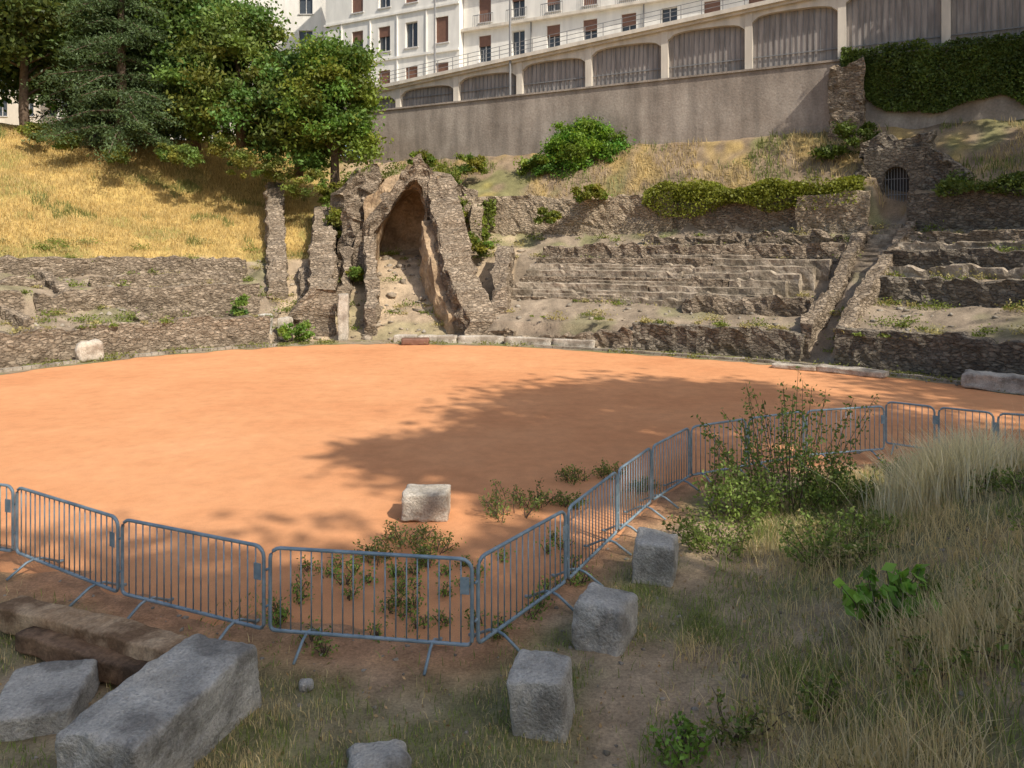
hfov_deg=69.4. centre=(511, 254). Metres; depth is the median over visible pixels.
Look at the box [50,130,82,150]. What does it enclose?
bush
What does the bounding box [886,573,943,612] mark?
weed
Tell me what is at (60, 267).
terrace wall
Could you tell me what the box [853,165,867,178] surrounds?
ruined wall
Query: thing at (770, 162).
slope grass
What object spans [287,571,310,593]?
arena weed
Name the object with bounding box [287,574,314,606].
arena weed
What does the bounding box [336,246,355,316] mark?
ruined wall
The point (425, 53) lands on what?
string courses
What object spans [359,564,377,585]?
arena weed
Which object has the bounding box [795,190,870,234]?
tall terrace wall
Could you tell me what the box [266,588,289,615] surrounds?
arena weed
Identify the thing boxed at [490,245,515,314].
ruined wall
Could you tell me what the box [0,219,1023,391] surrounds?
ruin weeds
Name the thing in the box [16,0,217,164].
cedar tree
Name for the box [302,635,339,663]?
arena weed
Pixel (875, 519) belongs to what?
weed
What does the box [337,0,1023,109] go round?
street arcade
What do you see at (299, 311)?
ruined wall
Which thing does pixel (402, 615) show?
arena weed
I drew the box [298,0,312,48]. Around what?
window frames
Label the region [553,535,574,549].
arena weed
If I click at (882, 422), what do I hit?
crowd barrier
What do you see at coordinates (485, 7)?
shutters
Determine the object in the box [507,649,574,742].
stone block
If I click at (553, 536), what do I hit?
arena weed
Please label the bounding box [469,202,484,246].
ruined wall
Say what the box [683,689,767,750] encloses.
weed
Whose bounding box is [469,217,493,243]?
bush
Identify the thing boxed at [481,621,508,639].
arena weed
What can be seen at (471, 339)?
kerb stone
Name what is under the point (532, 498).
arena weed
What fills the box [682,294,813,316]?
terrace wall
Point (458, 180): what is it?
bush
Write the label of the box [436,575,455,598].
arena weed
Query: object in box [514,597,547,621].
arena weed
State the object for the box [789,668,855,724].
weed
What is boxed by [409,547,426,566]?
arena weed
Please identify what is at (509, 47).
street lamp
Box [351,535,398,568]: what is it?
arena weed
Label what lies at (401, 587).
arena weed
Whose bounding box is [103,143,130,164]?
bush
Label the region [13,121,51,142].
bush
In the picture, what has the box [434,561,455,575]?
arena weed
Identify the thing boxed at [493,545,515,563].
arena weed
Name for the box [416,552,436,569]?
arena weed
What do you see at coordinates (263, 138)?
broadleaf tree
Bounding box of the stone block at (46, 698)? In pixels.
[0,659,99,741]
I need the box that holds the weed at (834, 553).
[812,533,871,570]
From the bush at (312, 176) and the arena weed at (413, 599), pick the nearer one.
the arena weed at (413, 599)
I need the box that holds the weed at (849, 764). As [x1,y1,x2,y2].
[825,749,882,767]
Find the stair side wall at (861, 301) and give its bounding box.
[833,221,916,334]
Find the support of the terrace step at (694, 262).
on the hillside terrain at (962, 139)
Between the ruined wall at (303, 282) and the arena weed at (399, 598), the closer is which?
the arena weed at (399, 598)
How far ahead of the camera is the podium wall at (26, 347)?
31.75 m
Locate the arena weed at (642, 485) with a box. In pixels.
[625,476,661,493]
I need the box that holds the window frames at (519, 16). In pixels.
[477,0,676,63]
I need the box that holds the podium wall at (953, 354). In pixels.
[834,326,1023,378]
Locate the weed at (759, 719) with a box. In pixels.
[703,679,799,757]
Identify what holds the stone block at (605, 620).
on the grassy ground at (352, 660)
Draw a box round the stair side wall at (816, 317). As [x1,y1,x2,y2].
[800,225,872,358]
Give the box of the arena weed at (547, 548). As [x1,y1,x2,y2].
[535,538,559,554]
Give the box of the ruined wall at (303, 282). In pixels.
[296,268,308,301]
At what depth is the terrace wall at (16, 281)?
32.69 m
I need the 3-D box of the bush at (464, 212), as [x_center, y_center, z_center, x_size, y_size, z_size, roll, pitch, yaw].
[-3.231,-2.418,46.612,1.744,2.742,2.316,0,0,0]
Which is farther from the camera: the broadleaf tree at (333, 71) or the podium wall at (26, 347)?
the broadleaf tree at (333, 71)
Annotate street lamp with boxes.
[434,0,435,72]
[509,0,510,94]
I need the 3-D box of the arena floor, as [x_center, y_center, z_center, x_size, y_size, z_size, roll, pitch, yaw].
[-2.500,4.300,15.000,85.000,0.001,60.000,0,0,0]
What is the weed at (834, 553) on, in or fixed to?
on the grassy ground at (352, 660)
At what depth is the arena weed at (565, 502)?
12.61 m
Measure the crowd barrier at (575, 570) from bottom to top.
1.093 m
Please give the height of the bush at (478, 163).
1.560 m
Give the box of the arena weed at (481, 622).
[462,608,487,630]
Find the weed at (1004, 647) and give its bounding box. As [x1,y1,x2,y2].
[956,604,1023,672]
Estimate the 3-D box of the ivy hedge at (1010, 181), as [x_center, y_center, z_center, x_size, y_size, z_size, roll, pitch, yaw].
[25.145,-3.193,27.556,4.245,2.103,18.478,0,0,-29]
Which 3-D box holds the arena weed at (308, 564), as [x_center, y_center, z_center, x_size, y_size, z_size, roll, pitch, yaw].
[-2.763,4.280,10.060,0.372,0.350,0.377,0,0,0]
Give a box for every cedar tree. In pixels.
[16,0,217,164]
[30,0,172,149]
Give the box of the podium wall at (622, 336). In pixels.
[501,324,632,349]
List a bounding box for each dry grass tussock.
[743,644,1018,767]
[801,404,1023,519]
[824,558,1023,721]
[940,502,1023,666]
[970,425,1023,473]
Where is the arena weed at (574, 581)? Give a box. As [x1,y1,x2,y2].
[554,572,586,586]
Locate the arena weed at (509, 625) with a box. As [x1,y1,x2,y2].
[483,611,519,639]
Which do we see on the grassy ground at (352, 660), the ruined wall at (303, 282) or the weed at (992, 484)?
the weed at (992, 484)
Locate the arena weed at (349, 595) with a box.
[339,579,362,600]
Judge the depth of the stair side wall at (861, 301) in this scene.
30.41 m
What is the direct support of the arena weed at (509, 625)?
on the arena floor
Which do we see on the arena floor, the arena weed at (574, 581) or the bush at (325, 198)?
the arena weed at (574, 581)
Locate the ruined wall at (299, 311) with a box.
[288,285,316,337]
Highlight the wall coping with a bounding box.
[372,59,839,111]
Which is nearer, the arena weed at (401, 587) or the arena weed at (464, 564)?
the arena weed at (401, 587)
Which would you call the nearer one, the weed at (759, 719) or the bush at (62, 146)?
the weed at (759, 719)
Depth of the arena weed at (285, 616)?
8.70 m
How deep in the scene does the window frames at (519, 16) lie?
56.91 m
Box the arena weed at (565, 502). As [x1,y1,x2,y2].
[549,489,588,508]
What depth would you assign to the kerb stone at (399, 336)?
35.83 m
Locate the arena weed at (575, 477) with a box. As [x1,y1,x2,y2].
[554,463,601,484]
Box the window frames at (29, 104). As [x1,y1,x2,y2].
[0,104,56,116]
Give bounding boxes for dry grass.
[0,124,311,261]
[762,431,1023,767]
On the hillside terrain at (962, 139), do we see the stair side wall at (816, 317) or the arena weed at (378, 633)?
the stair side wall at (816, 317)
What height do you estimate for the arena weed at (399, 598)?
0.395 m
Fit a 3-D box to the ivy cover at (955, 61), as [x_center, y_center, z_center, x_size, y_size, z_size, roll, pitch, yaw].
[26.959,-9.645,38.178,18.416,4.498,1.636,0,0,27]
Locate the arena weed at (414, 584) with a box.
[392,567,425,591]
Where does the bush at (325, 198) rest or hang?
on the hillside terrain at (962, 139)
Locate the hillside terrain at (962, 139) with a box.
[0,119,1023,363]
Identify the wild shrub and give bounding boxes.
[662,503,761,562]
[691,366,878,514]
[692,441,797,526]
[776,504,911,570]
[785,443,885,514]
[880,451,916,476]
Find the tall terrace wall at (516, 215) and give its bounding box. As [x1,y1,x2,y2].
[462,192,674,236]
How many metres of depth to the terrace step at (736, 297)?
34.26 m
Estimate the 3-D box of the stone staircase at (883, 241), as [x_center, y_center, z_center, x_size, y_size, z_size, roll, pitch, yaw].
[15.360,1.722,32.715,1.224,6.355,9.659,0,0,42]
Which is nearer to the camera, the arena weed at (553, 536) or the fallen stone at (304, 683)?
the fallen stone at (304, 683)
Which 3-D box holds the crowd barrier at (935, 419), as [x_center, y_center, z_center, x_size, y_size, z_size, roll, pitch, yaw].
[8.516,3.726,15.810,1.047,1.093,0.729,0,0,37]
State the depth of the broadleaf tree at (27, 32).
48.24 m
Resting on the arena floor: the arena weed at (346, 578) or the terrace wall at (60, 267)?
the arena weed at (346, 578)
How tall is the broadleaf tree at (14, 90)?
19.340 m
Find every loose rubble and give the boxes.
[0,227,1018,336]
[255,245,525,341]
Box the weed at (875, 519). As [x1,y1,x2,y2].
[830,509,885,539]
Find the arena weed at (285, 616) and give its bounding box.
[272,597,293,626]
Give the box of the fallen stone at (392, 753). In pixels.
[346,739,411,767]
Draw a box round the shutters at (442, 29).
[353,0,447,84]
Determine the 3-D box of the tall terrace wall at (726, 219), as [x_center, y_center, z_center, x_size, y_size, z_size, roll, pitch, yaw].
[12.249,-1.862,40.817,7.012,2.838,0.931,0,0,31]
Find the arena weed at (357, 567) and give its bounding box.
[338,554,362,574]
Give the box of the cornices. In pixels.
[461,0,669,32]
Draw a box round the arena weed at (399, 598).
[386,587,409,609]
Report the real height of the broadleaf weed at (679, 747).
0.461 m
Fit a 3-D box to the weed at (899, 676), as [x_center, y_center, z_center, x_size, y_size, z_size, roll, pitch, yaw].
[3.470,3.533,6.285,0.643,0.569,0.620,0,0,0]
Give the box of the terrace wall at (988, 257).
[882,247,1023,270]
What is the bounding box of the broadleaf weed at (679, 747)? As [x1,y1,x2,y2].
[644,710,718,767]
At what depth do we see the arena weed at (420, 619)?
8.51 m
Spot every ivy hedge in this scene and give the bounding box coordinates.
[477,198,496,229]
[641,174,866,218]
[931,169,1023,197]
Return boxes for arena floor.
[0,344,1023,645]
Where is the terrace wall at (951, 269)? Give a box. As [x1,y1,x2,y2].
[889,263,1023,279]
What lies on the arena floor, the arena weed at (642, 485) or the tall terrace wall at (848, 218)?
the arena weed at (642, 485)
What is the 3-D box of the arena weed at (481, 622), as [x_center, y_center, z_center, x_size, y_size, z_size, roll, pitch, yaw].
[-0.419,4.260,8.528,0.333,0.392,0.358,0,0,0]
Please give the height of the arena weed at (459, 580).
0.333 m
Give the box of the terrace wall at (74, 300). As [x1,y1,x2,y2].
[33,286,132,315]
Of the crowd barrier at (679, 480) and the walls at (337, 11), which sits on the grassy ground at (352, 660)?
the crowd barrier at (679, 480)
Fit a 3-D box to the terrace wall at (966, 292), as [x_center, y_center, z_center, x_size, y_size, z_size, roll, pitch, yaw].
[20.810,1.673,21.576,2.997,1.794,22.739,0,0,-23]
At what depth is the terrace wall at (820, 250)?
38.07 m
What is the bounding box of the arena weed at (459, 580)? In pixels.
[453,572,482,589]
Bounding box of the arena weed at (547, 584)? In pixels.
[537,573,561,589]
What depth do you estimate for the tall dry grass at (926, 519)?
6.93 m
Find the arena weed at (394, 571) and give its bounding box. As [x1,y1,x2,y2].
[386,561,407,580]
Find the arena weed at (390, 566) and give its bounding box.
[386,557,407,578]
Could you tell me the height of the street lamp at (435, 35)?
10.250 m
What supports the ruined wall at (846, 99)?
on the hillside terrain at (962, 139)
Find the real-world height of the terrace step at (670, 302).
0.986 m
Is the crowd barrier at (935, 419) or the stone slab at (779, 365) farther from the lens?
the stone slab at (779, 365)
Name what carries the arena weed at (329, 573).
on the arena floor
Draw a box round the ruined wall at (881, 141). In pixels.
[859,130,936,159]
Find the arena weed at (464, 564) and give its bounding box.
[455,542,472,566]
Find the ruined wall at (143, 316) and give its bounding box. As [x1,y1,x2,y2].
[126,306,151,321]
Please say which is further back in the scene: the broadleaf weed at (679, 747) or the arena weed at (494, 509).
the arena weed at (494, 509)
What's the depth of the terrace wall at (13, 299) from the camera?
30.72 m
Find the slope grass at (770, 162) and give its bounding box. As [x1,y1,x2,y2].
[359,116,1023,207]
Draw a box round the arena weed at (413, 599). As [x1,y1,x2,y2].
[400,585,425,609]
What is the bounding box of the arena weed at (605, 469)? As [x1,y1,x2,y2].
[592,459,627,479]
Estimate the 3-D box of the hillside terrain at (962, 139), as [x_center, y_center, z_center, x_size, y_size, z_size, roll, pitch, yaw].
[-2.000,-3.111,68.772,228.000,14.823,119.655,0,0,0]
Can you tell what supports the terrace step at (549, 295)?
on the hillside terrain at (962, 139)
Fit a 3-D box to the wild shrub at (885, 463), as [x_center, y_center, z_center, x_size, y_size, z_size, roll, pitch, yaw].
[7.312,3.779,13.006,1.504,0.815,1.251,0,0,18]
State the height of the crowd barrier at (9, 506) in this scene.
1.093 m
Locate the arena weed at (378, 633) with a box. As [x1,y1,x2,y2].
[358,617,387,642]
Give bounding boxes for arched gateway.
[864,146,924,201]
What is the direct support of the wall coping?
on the retaining wall at (732, 106)
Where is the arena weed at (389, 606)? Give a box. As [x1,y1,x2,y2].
[371,596,400,616]
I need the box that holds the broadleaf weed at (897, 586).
[832,559,951,633]
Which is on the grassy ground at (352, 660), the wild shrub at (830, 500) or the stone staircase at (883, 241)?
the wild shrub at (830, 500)
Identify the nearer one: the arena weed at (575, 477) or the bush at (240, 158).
the arena weed at (575, 477)
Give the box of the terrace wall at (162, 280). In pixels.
[88,271,242,287]
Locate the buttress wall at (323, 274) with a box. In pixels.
[307,206,338,336]
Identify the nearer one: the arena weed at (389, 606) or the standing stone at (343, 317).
the arena weed at (389, 606)
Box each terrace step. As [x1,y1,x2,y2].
[511,288,699,300]
[511,295,615,302]
[515,282,649,291]
[521,275,729,286]
[526,269,683,277]
[529,263,631,269]
[533,292,615,297]
[536,256,712,266]
[560,266,706,274]
[580,279,686,285]
[615,296,683,309]
[632,263,815,290]
[649,285,774,296]
[652,254,752,260]
[684,270,802,296]
[699,291,760,300]
[712,258,831,280]
[729,277,788,297]
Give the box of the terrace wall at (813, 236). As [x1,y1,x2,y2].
[644,229,843,246]
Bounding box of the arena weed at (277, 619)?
[266,603,289,627]
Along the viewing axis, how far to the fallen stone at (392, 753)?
6.04 m
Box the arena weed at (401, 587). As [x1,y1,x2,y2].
[383,576,409,594]
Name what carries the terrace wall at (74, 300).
on the hillside terrain at (962, 139)
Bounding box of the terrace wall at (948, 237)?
[899,229,1023,244]
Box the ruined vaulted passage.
[330,153,495,335]
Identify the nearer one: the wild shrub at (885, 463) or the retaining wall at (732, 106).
the wild shrub at (885, 463)
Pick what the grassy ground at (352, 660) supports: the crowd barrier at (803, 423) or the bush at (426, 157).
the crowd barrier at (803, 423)
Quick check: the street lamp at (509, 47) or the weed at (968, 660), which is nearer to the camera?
the weed at (968, 660)
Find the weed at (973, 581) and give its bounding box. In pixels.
[959,565,1023,614]
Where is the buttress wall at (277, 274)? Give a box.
[263,182,288,299]
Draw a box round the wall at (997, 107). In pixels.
[851,38,1023,128]
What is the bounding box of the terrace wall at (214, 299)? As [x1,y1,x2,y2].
[131,283,260,319]
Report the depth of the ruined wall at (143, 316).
32.77 m
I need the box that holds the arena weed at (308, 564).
[294,555,320,573]
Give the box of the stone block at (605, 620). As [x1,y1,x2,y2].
[571,582,637,656]
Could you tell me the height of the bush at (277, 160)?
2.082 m
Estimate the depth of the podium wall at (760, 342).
31.05 m
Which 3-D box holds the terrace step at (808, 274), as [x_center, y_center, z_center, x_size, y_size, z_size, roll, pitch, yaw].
[10.258,1.110,36.793,9.128,1.342,0.720,0,0,31]
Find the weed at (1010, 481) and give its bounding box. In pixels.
[987,467,1023,495]
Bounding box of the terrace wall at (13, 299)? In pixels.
[0,290,24,312]
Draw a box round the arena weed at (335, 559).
[326,553,356,568]
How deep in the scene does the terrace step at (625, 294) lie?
36.91 m
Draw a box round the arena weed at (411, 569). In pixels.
[401,561,424,575]
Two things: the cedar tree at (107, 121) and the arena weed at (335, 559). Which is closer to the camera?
the arena weed at (335, 559)
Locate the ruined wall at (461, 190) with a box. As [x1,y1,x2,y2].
[456,184,477,208]
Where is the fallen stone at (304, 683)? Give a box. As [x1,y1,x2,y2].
[299,678,313,692]
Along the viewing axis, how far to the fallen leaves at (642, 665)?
7.22 m
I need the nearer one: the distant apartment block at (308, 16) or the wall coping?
the wall coping
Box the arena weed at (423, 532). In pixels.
[373,518,437,550]
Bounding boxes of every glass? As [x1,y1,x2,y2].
[354,0,416,50]
[481,0,676,61]
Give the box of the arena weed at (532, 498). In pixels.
[503,478,563,510]
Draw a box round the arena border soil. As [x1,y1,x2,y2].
[0,340,1019,394]
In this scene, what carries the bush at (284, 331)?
on the arena border soil
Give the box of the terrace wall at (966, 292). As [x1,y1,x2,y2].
[877,275,1023,307]
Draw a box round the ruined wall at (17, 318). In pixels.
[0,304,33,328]
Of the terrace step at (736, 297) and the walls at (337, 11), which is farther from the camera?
the walls at (337, 11)
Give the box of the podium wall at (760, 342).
[632,322,805,361]
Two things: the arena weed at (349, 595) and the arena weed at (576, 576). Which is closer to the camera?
the arena weed at (349, 595)
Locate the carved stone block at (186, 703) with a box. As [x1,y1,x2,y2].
[55,633,261,767]
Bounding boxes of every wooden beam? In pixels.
[0,595,188,661]
[15,626,147,685]
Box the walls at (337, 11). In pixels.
[326,0,463,84]
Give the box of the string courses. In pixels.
[324,1,458,80]
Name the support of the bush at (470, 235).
on the hillside terrain at (962, 139)
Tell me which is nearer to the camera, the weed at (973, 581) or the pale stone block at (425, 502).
the weed at (973, 581)
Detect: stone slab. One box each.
[401,337,428,344]
[772,362,815,370]
[816,364,888,377]
[961,369,1023,394]
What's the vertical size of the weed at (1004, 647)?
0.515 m
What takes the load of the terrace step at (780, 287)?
on the hillside terrain at (962, 139)
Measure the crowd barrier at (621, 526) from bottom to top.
1.093 m
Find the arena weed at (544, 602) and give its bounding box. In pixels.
[532,587,554,609]
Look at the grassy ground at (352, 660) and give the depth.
7.51 m
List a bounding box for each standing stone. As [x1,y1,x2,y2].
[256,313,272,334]
[277,316,292,340]
[337,293,348,340]
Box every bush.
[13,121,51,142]
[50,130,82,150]
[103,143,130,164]
[153,142,177,161]
[163,142,205,167]
[202,131,244,165]
[224,148,263,178]
[226,293,250,315]
[254,152,298,183]
[276,319,314,341]
[278,166,336,199]
[316,177,348,208]
[322,206,341,250]
[345,265,363,281]
[405,148,437,168]
[433,163,463,184]
[453,152,488,174]
[458,194,472,224]
[468,231,476,237]
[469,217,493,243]
[470,235,497,259]
[513,152,563,177]
[533,206,561,224]
[538,115,637,178]
[570,183,612,203]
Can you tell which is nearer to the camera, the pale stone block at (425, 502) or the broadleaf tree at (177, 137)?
the pale stone block at (425, 502)
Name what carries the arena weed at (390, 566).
on the arena floor
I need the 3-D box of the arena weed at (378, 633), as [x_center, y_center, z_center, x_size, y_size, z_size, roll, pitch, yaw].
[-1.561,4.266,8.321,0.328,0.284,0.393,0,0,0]
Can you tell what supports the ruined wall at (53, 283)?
on the hillside terrain at (962, 139)
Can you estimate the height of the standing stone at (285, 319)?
1.192 m
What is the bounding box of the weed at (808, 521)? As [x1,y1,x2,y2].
[795,509,839,534]
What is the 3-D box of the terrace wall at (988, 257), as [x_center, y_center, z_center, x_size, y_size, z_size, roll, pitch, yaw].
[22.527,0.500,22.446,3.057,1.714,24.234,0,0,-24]
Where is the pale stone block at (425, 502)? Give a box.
[401,484,450,521]
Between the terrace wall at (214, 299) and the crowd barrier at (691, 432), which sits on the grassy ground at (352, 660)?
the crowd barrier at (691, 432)
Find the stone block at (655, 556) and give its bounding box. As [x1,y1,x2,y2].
[632,527,678,586]
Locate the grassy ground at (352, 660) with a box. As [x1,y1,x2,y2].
[0,462,1023,767]
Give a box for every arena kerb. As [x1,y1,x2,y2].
[0,344,277,372]
[534,344,960,383]
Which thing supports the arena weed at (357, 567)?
on the arena floor
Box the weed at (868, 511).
[846,503,882,524]
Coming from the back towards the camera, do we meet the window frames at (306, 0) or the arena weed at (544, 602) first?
the window frames at (306, 0)
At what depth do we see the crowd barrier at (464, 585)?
7.89 m
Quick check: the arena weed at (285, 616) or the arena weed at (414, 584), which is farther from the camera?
the arena weed at (414, 584)
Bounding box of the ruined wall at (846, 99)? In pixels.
[827,57,865,139]
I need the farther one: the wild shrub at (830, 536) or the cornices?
the cornices
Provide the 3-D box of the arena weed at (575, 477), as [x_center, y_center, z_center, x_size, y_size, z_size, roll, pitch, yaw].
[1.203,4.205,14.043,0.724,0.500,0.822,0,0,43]
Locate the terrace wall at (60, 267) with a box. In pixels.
[0,255,247,278]
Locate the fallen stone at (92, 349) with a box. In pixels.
[74,339,103,362]
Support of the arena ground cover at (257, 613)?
on the grassy ground at (352, 660)
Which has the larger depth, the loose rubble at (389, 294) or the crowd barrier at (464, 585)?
the loose rubble at (389, 294)
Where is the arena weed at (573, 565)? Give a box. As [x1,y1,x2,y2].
[556,554,581,567]
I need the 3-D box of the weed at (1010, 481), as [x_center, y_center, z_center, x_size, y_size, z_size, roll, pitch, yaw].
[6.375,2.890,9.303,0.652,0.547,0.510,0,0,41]
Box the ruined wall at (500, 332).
[481,326,515,335]
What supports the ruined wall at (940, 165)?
on the hillside terrain at (962, 139)
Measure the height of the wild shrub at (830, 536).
0.891 m
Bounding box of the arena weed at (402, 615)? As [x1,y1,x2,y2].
[391,599,419,623]
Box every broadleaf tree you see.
[0,0,73,115]
[0,0,132,137]
[0,73,33,117]
[47,20,219,141]
[123,0,252,150]
[147,0,296,153]
[221,41,343,176]
[270,26,394,200]
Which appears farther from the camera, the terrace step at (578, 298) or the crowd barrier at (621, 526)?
the terrace step at (578, 298)
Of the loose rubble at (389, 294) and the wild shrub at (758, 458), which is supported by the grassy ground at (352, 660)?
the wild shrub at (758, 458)
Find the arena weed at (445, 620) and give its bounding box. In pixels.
[429,608,452,629]
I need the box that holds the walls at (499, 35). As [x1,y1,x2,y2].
[464,0,748,65]
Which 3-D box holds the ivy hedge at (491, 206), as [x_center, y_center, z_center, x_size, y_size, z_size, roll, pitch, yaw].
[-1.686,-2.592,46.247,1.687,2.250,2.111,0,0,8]
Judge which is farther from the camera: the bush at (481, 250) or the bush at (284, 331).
the bush at (481, 250)
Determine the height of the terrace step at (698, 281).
1.228 m
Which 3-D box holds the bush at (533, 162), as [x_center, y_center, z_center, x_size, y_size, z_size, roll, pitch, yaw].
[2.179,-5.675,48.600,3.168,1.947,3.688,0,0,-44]
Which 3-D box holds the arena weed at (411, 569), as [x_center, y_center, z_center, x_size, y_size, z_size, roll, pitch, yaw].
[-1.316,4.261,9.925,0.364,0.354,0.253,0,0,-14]
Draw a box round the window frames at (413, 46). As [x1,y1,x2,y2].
[350,0,448,52]
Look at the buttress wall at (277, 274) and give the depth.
42.97 m
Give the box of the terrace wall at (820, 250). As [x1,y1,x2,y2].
[539,241,846,264]
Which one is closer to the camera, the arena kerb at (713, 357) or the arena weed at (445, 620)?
the arena weed at (445, 620)
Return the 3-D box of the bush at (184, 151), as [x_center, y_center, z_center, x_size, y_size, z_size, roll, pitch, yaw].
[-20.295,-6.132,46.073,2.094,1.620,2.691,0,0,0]
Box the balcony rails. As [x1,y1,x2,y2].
[473,0,643,51]
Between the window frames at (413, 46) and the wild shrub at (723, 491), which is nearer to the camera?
the wild shrub at (723, 491)
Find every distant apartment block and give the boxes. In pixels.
[0,80,56,124]
[230,0,340,155]
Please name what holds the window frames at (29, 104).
in the distant apartment block at (11, 115)
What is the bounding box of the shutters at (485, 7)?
[480,0,763,46]
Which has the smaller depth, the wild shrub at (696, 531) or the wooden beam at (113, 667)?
the wooden beam at (113, 667)
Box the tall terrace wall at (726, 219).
[673,193,796,233]
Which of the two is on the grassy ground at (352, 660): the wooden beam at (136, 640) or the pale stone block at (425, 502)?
the wooden beam at (136, 640)
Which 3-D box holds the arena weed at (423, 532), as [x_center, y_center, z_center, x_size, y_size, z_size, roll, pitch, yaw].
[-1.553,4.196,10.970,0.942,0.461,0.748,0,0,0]
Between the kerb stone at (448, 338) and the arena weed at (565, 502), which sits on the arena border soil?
the kerb stone at (448, 338)
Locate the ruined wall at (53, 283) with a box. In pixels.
[34,268,68,292]
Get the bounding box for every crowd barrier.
[0,483,14,551]
[6,487,126,606]
[118,519,265,639]
[265,546,473,675]
[468,510,573,651]
[551,472,631,585]
[603,448,665,532]
[640,428,700,508]
[689,418,747,481]
[747,411,805,471]
[805,405,884,463]
[885,401,937,454]
[938,407,997,447]
[997,413,1023,442]
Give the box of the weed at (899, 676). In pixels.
[879,629,965,697]
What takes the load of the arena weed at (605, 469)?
on the arena floor
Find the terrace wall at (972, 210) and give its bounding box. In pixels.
[906,185,1023,231]
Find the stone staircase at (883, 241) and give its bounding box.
[838,224,902,302]
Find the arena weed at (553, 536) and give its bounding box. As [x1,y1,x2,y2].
[547,525,563,543]
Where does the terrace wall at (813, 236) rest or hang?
on the hillside terrain at (962, 139)
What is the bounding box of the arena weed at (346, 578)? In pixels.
[329,567,361,585]
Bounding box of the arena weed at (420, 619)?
[405,606,433,631]
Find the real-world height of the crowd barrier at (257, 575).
1.093 m
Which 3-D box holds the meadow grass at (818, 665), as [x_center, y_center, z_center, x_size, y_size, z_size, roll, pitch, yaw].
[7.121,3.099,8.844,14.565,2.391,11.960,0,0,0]
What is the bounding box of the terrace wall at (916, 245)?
[892,239,1023,252]
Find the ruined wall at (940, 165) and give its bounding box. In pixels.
[920,143,974,190]
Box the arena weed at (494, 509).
[478,479,551,522]
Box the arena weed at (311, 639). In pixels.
[291,615,330,651]
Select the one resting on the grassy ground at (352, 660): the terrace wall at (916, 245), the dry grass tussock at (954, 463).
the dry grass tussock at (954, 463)
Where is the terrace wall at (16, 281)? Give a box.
[0,276,44,288]
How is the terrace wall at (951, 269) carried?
on the hillside terrain at (962, 139)
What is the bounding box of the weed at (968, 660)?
[897,610,985,674]
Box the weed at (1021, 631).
[999,612,1023,656]
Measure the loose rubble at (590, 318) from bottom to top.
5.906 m
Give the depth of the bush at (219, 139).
46.72 m
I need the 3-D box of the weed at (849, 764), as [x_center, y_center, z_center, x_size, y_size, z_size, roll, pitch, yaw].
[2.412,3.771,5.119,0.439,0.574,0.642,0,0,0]
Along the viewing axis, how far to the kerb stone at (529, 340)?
34.76 m
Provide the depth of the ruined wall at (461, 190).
47.16 m
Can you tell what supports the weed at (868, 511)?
on the grassy ground at (352, 660)
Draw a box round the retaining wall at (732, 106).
[359,61,840,163]
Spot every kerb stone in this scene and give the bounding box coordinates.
[393,334,417,342]
[417,334,457,342]
[457,335,503,343]
[504,336,551,344]
[552,338,595,347]
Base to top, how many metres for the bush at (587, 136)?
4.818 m
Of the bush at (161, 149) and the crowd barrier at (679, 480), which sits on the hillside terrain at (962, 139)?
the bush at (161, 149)
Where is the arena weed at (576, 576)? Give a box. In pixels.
[562,565,597,586]
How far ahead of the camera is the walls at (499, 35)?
56.18 m
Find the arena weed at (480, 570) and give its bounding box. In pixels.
[472,558,490,577]
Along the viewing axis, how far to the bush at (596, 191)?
43.21 m
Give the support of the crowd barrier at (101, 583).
on the grassy ground at (352, 660)
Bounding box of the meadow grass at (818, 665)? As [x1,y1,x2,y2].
[610,454,1023,767]
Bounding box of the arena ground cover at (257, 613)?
[196,489,790,673]
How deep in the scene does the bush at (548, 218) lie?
43.49 m
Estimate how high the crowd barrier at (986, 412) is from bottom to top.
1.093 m
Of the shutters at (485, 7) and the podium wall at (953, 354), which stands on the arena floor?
the podium wall at (953, 354)
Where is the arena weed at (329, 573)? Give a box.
[313,560,346,578]
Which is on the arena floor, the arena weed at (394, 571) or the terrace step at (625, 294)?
the arena weed at (394, 571)
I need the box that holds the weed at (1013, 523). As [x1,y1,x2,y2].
[1007,508,1023,533]
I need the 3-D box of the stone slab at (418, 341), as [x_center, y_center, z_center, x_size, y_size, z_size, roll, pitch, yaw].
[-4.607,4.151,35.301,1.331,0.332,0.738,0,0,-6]
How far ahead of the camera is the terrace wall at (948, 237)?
32.43 m
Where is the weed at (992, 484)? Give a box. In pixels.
[966,464,1022,493]
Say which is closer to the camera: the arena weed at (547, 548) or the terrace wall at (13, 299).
the arena weed at (547, 548)
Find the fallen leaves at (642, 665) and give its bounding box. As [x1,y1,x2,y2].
[0,473,1021,767]
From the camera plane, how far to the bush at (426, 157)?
48.20 m
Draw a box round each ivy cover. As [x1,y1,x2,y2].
[340,162,461,178]
[807,118,879,161]
[840,31,1023,113]
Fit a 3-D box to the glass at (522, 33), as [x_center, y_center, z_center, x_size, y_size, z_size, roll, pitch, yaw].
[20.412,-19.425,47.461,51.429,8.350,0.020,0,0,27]
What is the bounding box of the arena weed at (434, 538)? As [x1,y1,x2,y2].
[407,529,461,562]
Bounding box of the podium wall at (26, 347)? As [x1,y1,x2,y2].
[0,315,269,367]

